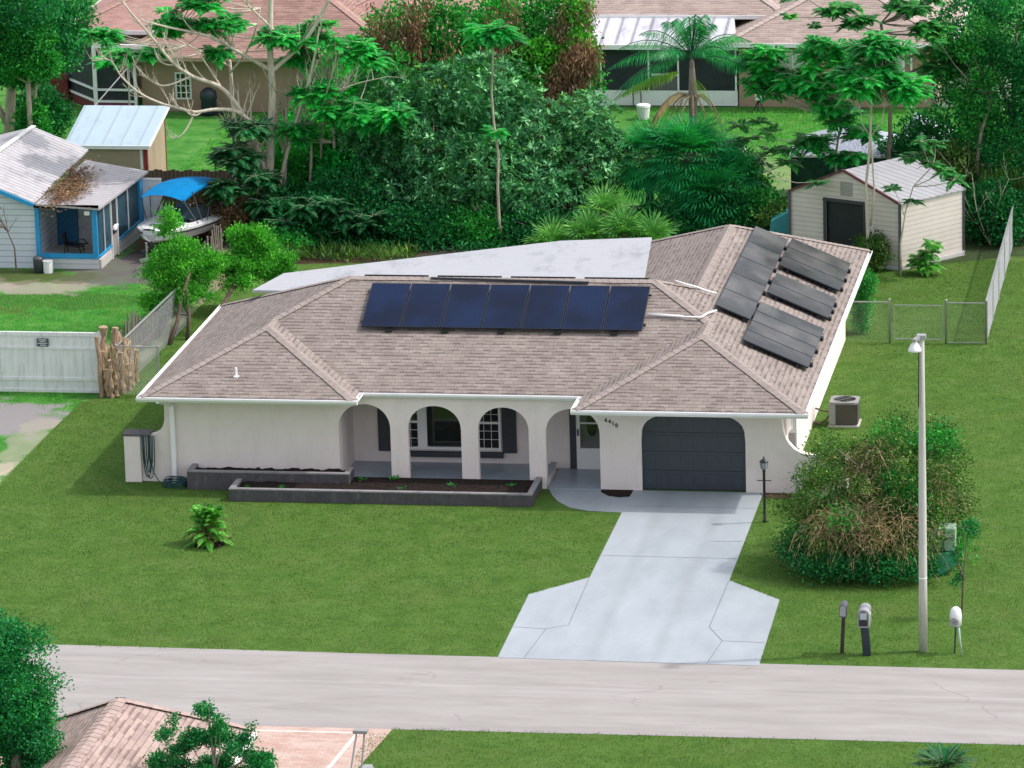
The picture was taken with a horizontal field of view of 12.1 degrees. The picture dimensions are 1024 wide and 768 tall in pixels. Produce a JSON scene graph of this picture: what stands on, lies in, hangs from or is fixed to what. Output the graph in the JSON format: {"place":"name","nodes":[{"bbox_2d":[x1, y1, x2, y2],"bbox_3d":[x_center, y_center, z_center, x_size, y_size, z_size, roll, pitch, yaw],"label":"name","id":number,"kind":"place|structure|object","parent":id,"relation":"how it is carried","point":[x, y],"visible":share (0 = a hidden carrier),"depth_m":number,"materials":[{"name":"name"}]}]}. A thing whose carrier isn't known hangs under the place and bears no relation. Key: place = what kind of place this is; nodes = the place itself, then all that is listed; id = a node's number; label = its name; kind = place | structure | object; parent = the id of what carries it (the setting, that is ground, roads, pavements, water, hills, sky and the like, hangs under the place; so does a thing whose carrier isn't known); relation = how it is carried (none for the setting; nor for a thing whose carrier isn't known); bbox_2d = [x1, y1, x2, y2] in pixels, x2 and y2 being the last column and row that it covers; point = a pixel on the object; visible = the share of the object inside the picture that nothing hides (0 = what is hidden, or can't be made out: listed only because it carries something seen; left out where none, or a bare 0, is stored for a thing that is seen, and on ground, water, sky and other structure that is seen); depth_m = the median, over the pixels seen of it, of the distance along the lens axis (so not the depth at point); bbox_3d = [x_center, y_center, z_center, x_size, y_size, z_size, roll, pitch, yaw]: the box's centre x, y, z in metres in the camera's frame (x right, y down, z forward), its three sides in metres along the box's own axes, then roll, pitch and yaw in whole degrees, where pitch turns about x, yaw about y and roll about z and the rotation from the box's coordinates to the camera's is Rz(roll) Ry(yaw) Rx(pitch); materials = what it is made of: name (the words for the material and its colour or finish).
{"place":"outdoors","nodes":[
{"label":"outdoors","id":0,"kind":"place"},
{"bbox_2d":[0,279,166,483],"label":"grass","id":1,"kind":"structure","parent":0,"point":[50,329],"depth_m":146.33,"materials":[{"name":"green plant"}]},
{"bbox_2d":[0,725,390,767],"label":"paver driveway","id":2,"kind":"structure","parent":0,"point":[310,747],"depth_m":107.31,"materials":[{"name":"pink brick"}]},
{"bbox_2d":[0,257,1023,669],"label":"lawn","id":3,"kind":"structure","parent":0,"point":[546,501],"depth_m":121.49,"materials":[{"name":"green plant"}]},
{"bbox_2d":[114,288,186,394],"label":"chain link fence","id":4,"kind":"object","parent":3,"relation":"on","point":[139,324],"visible":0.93,"depth_m":140.26,"materials":[{"name":"metal"}]},
{"bbox_2d":[132,200,236,344],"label":"feathery tree","id":5,"kind":"object","parent":3,"relation":"on","point":[180,266],"visible":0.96,"depth_m":143.33,"materials":[{"name":"green plant"}]},
{"bbox_2d":[180,502,233,552],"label":"clumping palm","id":6,"kind":"object","parent":3,"relation":"on","point":[208,535],"visible":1,"depth_m":122.32,"materials":[{"name":"green plant"}]},
{"bbox_2d":[186,463,353,489],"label":"planter","id":7,"kind":"object","parent":3,"relation":"on","point":[213,478],"visible":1,"depth_m":127.20,"materials":[{"name":"grey concrete"}]},
{"bbox_2d":[229,477,541,506],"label":"planter","id":8,"kind":"object","parent":3,"relation":"on","point":[439,491],"visible":1,"depth_m":125.97,"materials":[{"name":"grey concrete"}]},
{"bbox_2d":[122,224,872,494],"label":"house","id":9,"kind":"structure","parent":3,"relation":"on","point":[687,387],"depth_m":127.62,"materials":[{"name":"brown"}]},
{"bbox_2d":[419,406,461,449],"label":"window","id":10,"kind":"structure","parent":9,"relation":"in","point":[440,429],"depth_m":128.66,"materials":[{"name":"white metal"}]},
{"bbox_2d":[479,408,501,450],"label":"window","id":11,"kind":"structure","parent":9,"relation":"in","point":[490,422],"depth_m":128.44,"materials":[{"name":"white metal"}]},
{"bbox_2d":[361,283,651,335],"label":"solar array","id":12,"kind":"object","parent":9,"relation":"on","point":[506,305],"visible":1,"depth_m":128.86,"materials":[{"name":"blue glass"}]},
{"bbox_2d":[576,415,599,468],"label":"front door","id":13,"kind":"structure","parent":9,"relation":"in","point":[588,435],"depth_m":128.09,"materials":[{"name":"white metal"}]},
{"bbox_2d":[642,416,745,490],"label":"garage door","id":14,"kind":"structure","parent":9,"relation":"in","point":[679,453],"depth_m":125.86,"materials":[{"name":"metal"}]},
{"bbox_2d":[715,226,787,320],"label":"solar array","id":15,"kind":"object","parent":9,"relation":"on","point":[749,279],"visible":1,"depth_m":133.13,"materials":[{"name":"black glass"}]},
{"bbox_2d":[743,302,823,367],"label":"solar array","id":16,"kind":"object","parent":9,"relation":"on","point":[783,334],"visible":1,"depth_m":128.81,"materials":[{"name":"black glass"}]},
{"bbox_2d":[767,273,836,320],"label":"solar array","id":17,"kind":"object","parent":9,"relation":"on","point":[802,295],"visible":1,"depth_m":132.99,"materials":[{"name":"black plastic"}]},
{"bbox_2d":[779,238,850,291],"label":"solar array","id":18,"kind":"object","parent":9,"relation":"on","point":[830,271],"visible":1,"depth_m":136.46,"materials":[{"name":"black plastic"}]},
{"bbox_2d":[813,396,861,427],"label":"air conditioner","id":19,"kind":"object","parent":3,"relation":"on","point":[844,411],"visible":1,"depth_m":131.63,"materials":[{"name":"metal"}]},
{"bbox_2d":[848,267,881,333],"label":"shrub","id":20,"kind":"object","parent":3,"relation":"on","point":[865,288],"visible":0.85,"depth_m":141.36,"materials":[{"name":"green plant"}]},
{"bbox_2d":[849,226,898,272],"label":"shrub","id":21,"kind":"object","parent":3,"relation":"on","point":[875,245],"visible":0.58,"depth_m":148.86,"materials":[{"name":"green plant"}]},
{"bbox_2d":[759,401,995,588],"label":"tangled shrub","id":22,"kind":"object","parent":3,"relation":"on","point":[827,532],"visible":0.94,"depth_m":118.17,"materials":[{"name":"green plant"}]},
{"bbox_2d":[847,298,987,344],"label":"chain link fence","id":23,"kind":"object","parent":3,"relation":"on","point":[894,308],"visible":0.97,"depth_m":140.10,"materials":[{"name":"metal"}]},
{"bbox_2d":[908,334,927,652],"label":"street light","id":24,"kind":"object","parent":3,"relation":"on","point":[915,347],"visible":1,"depth_m":111.58,"materials":[{"name":"concrete"}]},
{"bbox_2d":[881,135,970,275],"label":"feather leaf tree","id":25,"kind":"object","parent":3,"relation":"on","point":[927,162],"visible":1,"depth_m":147.32,"materials":[{"name":"green plant"}]},
{"bbox_2d":[905,238,947,275],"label":"shrub","id":26,"kind":"object","parent":3,"relation":"on","point":[922,259],"visible":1,"depth_m":148.21,"materials":[{"name":"green plant"}]},
{"bbox_2d":[986,197,1015,335],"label":"chain link fence","id":27,"kind":"object","parent":3,"relation":"on","point":[998,277],"visible":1,"depth_m":145.43,"materials":[{"name":"metal"}]},
{"bbox_2d":[0,0,1023,745],"bbox_3d":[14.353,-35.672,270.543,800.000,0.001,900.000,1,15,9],"label":"ground","id":28,"kind":"structure","parent":0,"point":[26,428],"depth_m":151.40,"materials":[{"name":"green plant"}]},
{"bbox_2d":[8,93,55,134],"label":"shrub","id":29,"kind":"object","parent":28,"relation":"on","point":[40,117],"visible":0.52,"depth_m":168.81,"materials":[{"name":"green plant"}]},
{"bbox_2d":[0,11,66,125],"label":"oak tree","id":30,"kind":"object","parent":28,"relation":"on","point":[37,63],"visible":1,"depth_m":167.39,"materials":[{"name":"green plant"}]},
{"bbox_2d":[0,607,74,767],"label":"oak tree","id":31,"kind":"object","parent":28,"relation":"on","point":[27,723],"visible":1,"depth_m":95.64,"materials":[{"name":"green plant"}]},
{"bbox_2d":[2,80,76,136],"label":"shrub","id":32,"kind":"object","parent":28,"relation":"on","point":[61,118],"visible":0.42,"depth_m":171.72,"materials":[{"name":"green plant"}]},
{"bbox_2d":[0,331,100,392],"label":"vinyl fence","id":33,"kind":"object","parent":28,"relation":"on","point":[66,362],"visible":1,"depth_m":137.30,"materials":[{"name":"white plastic"}]},
{"bbox_2d":[0,0,103,133],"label":"oak tree","id":34,"kind":"object","parent":28,"relation":"on","point":[58,14],"visible":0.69,"depth_m":168.54,"materials":[{"name":"green plant"}]},
{"bbox_2d":[0,125,147,268],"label":"house","id":35,"kind":"structure","parent":28,"relation":"on","point":[35,163],"depth_m":153.70,"materials":[{"name":"white"}]},
{"bbox_2d":[32,153,107,216],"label":"leaf litter","id":36,"kind":"object","parent":35,"relation":"on","point":[69,190],"visible":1,"depth_m":153.61,"materials":[{"name":"brown plant"}]},
{"bbox_2d":[62,43,146,105],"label":"pool cage","id":37,"kind":"object","parent":28,"relation":"on","point":[88,85],"visible":0.56,"depth_m":175.69,"materials":[{"name":"white metal"}]},
{"bbox_2d":[66,105,169,174],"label":"wooden shed","id":38,"kind":"structure","parent":28,"relation":"on","point":[134,137],"depth_m":161.72,"materials":[{"name":"white wood"}]},
{"bbox_2d":[24,697,257,767],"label":"house","id":39,"kind":"structure","parent":28,"relation":"on","point":[115,732],"depth_m":97.23,"materials":[{"name":"brown"}]},
{"bbox_2d":[120,224,222,359],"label":"picket fence","id":40,"kind":"object","parent":28,"relation":"on","point":[219,245],"visible":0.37,"depth_m":142.92,"materials":[{"name":"wood"}]},
{"bbox_2d":[139,224,232,261],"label":"trailer","id":41,"kind":"object","parent":28,"relation":"on","point":[147,249],"visible":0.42,"depth_m":153.17,"materials":[{"name":"black metal"}]},
{"bbox_2d":[137,175,232,242],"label":"boat","id":42,"kind":"object","parent":41,"relation":"on","point":[183,189],"visible":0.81,"depth_m":154.11,"materials":[{"name":"blue paint"}]},
{"bbox_2d":[74,0,301,180],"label":"feather leaf tree","id":43,"kind":"object","parent":28,"relation":"on","point":[282,36],"visible":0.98,"depth_m":154.48,"materials":[{"name":"green plant"}]},
{"bbox_2d":[142,697,279,767],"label":"oak tree","id":44,"kind":"object","parent":28,"relation":"on","point":[192,738],"visible":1,"depth_m":95.55,"materials":[{"name":"green plant"}]},
{"bbox_2d":[185,176,256,242],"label":"shrub","id":45,"kind":"object","parent":28,"relation":"on","point":[235,212],"visible":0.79,"depth_m":155.09,"materials":[{"name":"green plant"}]},
{"bbox_2d":[86,0,407,222],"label":"bare tree","id":46,"kind":"object","parent":28,"relation":"on","point":[268,163],"visible":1,"depth_m":154.56,"materials":[{"name":"beige plant"}]},
{"bbox_2d":[197,117,297,220],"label":"feather leaf tree","id":47,"kind":"object","parent":28,"relation":"on","point":[236,157],"visible":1,"depth_m":154.53,"materials":[{"name":"green plant"}]},
{"bbox_2d":[202,220,300,306],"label":"feathery tree","id":48,"kind":"object","parent":28,"relation":"on","point":[252,263],"visible":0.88,"depth_m":145.80,"materials":[{"name":"green plant"}]},
{"bbox_2d":[251,133,309,195],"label":"shrub","id":49,"kind":"object","parent":28,"relation":"on","point":[292,167],"visible":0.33,"depth_m":156.63,"materials":[{"name":"green plant"}]},
{"bbox_2d":[140,169,424,218],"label":"board fence","id":50,"kind":"object","parent":28,"relation":"on","point":[167,174],"visible":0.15,"depth_m":158.34,"materials":[{"name":"wood"}]},
{"bbox_2d":[264,189,349,250],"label":"shrub","id":51,"kind":"object","parent":28,"relation":"on","point":[316,226],"visible":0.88,"depth_m":153.88,"materials":[{"name":"green plant"}]},
{"bbox_2d":[71,0,556,111],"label":"house","id":52,"kind":"structure","parent":28,"relation":"on","point":[346,13],"depth_m":175.53,"materials":[{"name":"brown paint"}]},
{"bbox_2d":[263,194,388,245],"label":"feather leaf tree","id":53,"kind":"object","parent":28,"relation":"on","point":[344,218],"visible":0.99,"depth_m":153.40,"materials":[{"name":"green plant"}]},
{"bbox_2d":[288,32,383,130],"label":"shrub","id":54,"kind":"object","parent":28,"relation":"on","point":[348,90],"visible":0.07,"depth_m":159.18,"materials":[{"name":"green plant"}]},
{"bbox_2d":[291,120,380,192],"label":"shrub","id":55,"kind":"object","parent":28,"relation":"on","point":[316,150],"visible":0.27,"depth_m":156.83,"materials":[{"name":"green plant"}]},
{"bbox_2d":[272,15,423,188],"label":"feather leaf tree","id":56,"kind":"object","parent":28,"relation":"on","point":[361,116],"visible":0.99,"depth_m":154.95,"materials":[{"name":"green plant"}]},
{"bbox_2d":[278,237,420,261],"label":"weeds","id":57,"kind":"object","parent":28,"relation":"on","point":[406,250],"visible":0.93,"depth_m":152.32,"materials":[{"name":"green plant"}]},
{"bbox_2d":[296,155,407,241],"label":"shrub","id":58,"kind":"object","parent":28,"relation":"on","point":[327,184],"visible":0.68,"depth_m":154.50,"materials":[{"name":"green plant"}]},
{"bbox_2d":[350,0,446,120],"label":"vine covered tree","id":59,"kind":"object","parent":28,"relation":"on","point":[386,29],"visible":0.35,"depth_m":159.87,"materials":[{"name":"green plant"}]},
{"bbox_2d":[367,196,464,246],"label":"shrub","id":60,"kind":"object","parent":28,"relation":"on","point":[419,227],"visible":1,"depth_m":153.74,"materials":[{"name":"green plant"}]},
{"bbox_2d":[392,0,490,172],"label":"vine covered tree","id":61,"kind":"object","parent":28,"relation":"on","point":[458,19],"visible":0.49,"depth_m":160.01,"materials":[{"name":"green plant"}]},
{"bbox_2d":[326,44,580,224],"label":"broadleaf tree","id":62,"kind":"object","parent":28,"relation":"on","point":[453,162],"visible":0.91,"depth_m":154.65,"materials":[{"name":"green plant"}]},
{"bbox_2d":[229,207,691,252],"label":"undergrowth","id":63,"kind":"object","parent":28,"relation":"on","point":[492,245],"visible":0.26,"depth_m":153.31,"materials":[{"name":"green plant"}]},
{"bbox_2d":[571,183,639,222],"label":"fan palm","id":64,"kind":"object","parent":63,"relation":"on","point":[606,202],"visible":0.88,"depth_m":152.21,"materials":[{"name":"green plant"}]},
{"bbox_2d":[429,200,512,246],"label":"shrub","id":65,"kind":"object","parent":28,"relation":"on","point":[469,226],"visible":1,"depth_m":153.60,"materials":[{"name":"green plant"}]},
{"bbox_2d":[455,19,530,245],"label":"feather leaf tree","id":66,"kind":"object","parent":28,"relation":"on","point":[492,33],"visible":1,"depth_m":151.54,"materials":[{"name":"green plant"}]},
{"bbox_2d":[431,0,556,142],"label":"vine covered tree","id":67,"kind":"object","parent":28,"relation":"on","point":[503,10],"visible":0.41,"depth_m":160.71,"materials":[{"name":"green plant"}]},
{"bbox_2d":[482,205,575,245],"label":"shrub","id":68,"kind":"object","parent":28,"relation":"on","point":[525,227],"visible":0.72,"depth_m":153.31,"materials":[{"name":"green plant"}]},
{"bbox_2d":[520,213,581,243],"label":"fan palm","id":69,"kind":"object","parent":28,"relation":"on","point":[551,233],"visible":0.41,"depth_m":151.50,"materials":[{"name":"green plant"}]},
{"bbox_2d":[490,0,612,163],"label":"vine covered tree","id":70,"kind":"object","parent":28,"relation":"on","point":[542,22],"visible":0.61,"depth_m":160.54,"materials":[{"name":"green plant"}]},
{"bbox_2d":[519,24,607,137],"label":"vine covered tree","id":71,"kind":"object","parent":28,"relation":"on","point":[577,66],"visible":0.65,"depth_m":159.39,"materials":[{"name":"brown plant"}]},
{"bbox_2d":[527,84,630,217],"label":"broadleaf tree","id":72,"kind":"object","parent":28,"relation":"on","point":[589,144],"visible":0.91,"depth_m":154.72,"materials":[{"name":"green plant"}]},
{"bbox_2d":[557,205,612,240],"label":"fan palm","id":73,"kind":"object","parent":28,"relation":"on","point":[586,228],"visible":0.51,"depth_m":151.10,"materials":[{"name":"green plant"}]},
{"bbox_2d":[549,489,629,511],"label":"walkway","id":74,"kind":"structure","parent":28,"relation":"on","point":[592,500],"depth_m":125.48,"materials":[{"name":"paint"}]},
{"bbox_2d":[180,108,1007,211],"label":"grass","id":75,"kind":"structure","parent":28,"relation":"on","point":[736,129],"depth_m":170.19,"materials":[{"name":"green plant"}]},
{"bbox_2d":[590,199,648,238],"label":"fan palm","id":76,"kind":"object","parent":28,"relation":"on","point":[621,225],"visible":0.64,"depth_m":150.79,"materials":[{"name":"green plant"}]},
{"bbox_2d":[605,115,681,207],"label":"broadleaf tree","id":77,"kind":"object","parent":28,"relation":"on","point":[642,137],"visible":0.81,"depth_m":155.13,"materials":[{"name":"green plant"}]},
{"bbox_2d":[624,206,679,239],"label":"fan palm","id":78,"kind":"object","parent":28,"relation":"on","point":[655,229],"visible":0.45,"depth_m":150.62,"materials":[{"name":"green plant"}]},
{"bbox_2d":[624,195,707,235],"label":"shrub","id":79,"kind":"object","parent":28,"relation":"on","point":[674,215],"visible":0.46,"depth_m":153.46,"materials":[{"name":"green plant"}]},
{"bbox_2d":[606,14,761,160],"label":"palm tree","id":80,"kind":"object","parent":28,"relation":"on","point":[696,40],"visible":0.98,"depth_m":155.77,"materials":[{"name":"green plant"}]},
{"bbox_2d":[353,727,1023,767],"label":"verge","id":81,"kind":"structure","parent":28,"relation":"on","point":[821,744],"depth_m":106.20,"materials":[{"name":"green plant"}]},
{"bbox_2d":[908,742,976,767],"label":"cycad","id":82,"kind":"object","parent":81,"relation":"on","point":[934,756],"visible":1,"depth_m":103.90,"materials":[{"name":"green plant"}]},
{"bbox_2d":[636,110,743,208],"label":"fan palm","id":83,"kind":"object","parent":28,"relation":"on","point":[687,139],"visible":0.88,"depth_m":154.16,"materials":[{"name":"green plant"}]},
{"bbox_2d":[657,150,761,232],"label":"fan palm","id":84,"kind":"object","parent":28,"relation":"on","point":[715,177],"visible":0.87,"depth_m":153.46,"materials":[{"name":"green plant"}]},
{"bbox_2d":[689,176,762,227],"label":"shrub","id":85,"kind":"object","parent":28,"relation":"on","point":[742,199],"visible":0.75,"depth_m":153.14,"materials":[{"name":"green plant"}]},
{"bbox_2d":[699,133,770,199],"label":"fan palm","id":86,"kind":"object","parent":28,"relation":"on","point":[743,161],"visible":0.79,"depth_m":154.35,"materials":[{"name":"green plant"}]},
{"bbox_2d":[724,117,829,188],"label":"feather leaf tree","id":87,"kind":"object","parent":28,"relation":"on","point":[775,149],"visible":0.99,"depth_m":154.31,"materials":[{"name":"green plant"}]},
{"bbox_2d":[725,34,883,171],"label":"feather leaf tree","id":88,"kind":"object","parent":28,"relation":"on","point":[805,82],"visible":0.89,"depth_m":153.92,"materials":[{"name":"green plant"}]},
{"bbox_2d":[779,0,966,159],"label":"feather leaf tree","id":89,"kind":"object","parent":28,"relation":"on","point":[928,31],"visible":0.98,"depth_m":152.25,"materials":[{"name":"green plant"}]},
{"bbox_2d":[788,157,965,270],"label":"metal shed","id":90,"kind":"structure","parent":28,"relation":"on","point":[833,210],"depth_m":149.73,"materials":[{"name":"white metal"}]},
{"bbox_2d":[828,201,862,246],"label":"roll up door","id":91,"kind":"structure","parent":90,"relation":"in","point":[845,220],"depth_m":149.86,"materials":[{"name":"grey metal"}]},
{"bbox_2d":[821,29,936,268],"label":"feather leaf tree","id":92,"kind":"object","parent":28,"relation":"on","point":[881,77],"visible":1,"depth_m":147.16,"materials":[{"name":"green plant"}]},
{"bbox_2d":[866,102,974,186],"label":"shrub","id":93,"kind":"object","parent":28,"relation":"on","point":[914,128],"visible":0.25,"depth_m":156.57,"materials":[{"name":"green plant"}]},
{"bbox_2d":[917,138,998,222],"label":"shrub","id":94,"kind":"object","parent":28,"relation":"on","point":[951,152],"visible":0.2,"depth_m":153.66,"materials":[{"name":"green plant"}]},
{"bbox_2d":[914,15,1023,175],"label":"broadleaf tree","id":95,"kind":"object","parent":28,"relation":"on","point":[978,107],"visible":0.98,"depth_m":153.33,"materials":[{"name":"green plant"}]},
{"bbox_2d":[925,0,1023,227],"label":"broadleaf tree","id":96,"kind":"object","parent":28,"relation":"on","point":[1001,54],"visible":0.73,"depth_m":153.68,"materials":[{"name":"green plant"}]},
{"bbox_2d":[964,173,1023,246],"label":"shrub","id":97,"kind":"object","parent":28,"relation":"on","point":[1001,211],"visible":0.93,"depth_m":151.60,"materials":[{"name":"green plant"}]},
{"bbox_2d":[6,644,1023,744],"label":"road","id":98,"kind":"structure","parent":0,"point":[496,694],"depth_m":110.33,"materials":[{"name":"grey asphalt"}]},
{"bbox_2d":[498,490,778,665],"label":"driveway","id":99,"kind":"structure","parent":0,"point":[657,586],"depth_m":117.05,"materials":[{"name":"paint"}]},
{"bbox_2d":[544,0,968,107],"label":"house","id":100,"kind":"structure","parent":0,"point":[622,23],"depth_m":174.03,"materials":[{"name":"brown paint"}]},
{"bbox_2d":[788,127,896,188],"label":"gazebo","id":101,"kind":"object","parent":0,"point":[814,168],"visible":0.16,"depth_m":157.55,"materials":[{"name":"grey metal"}]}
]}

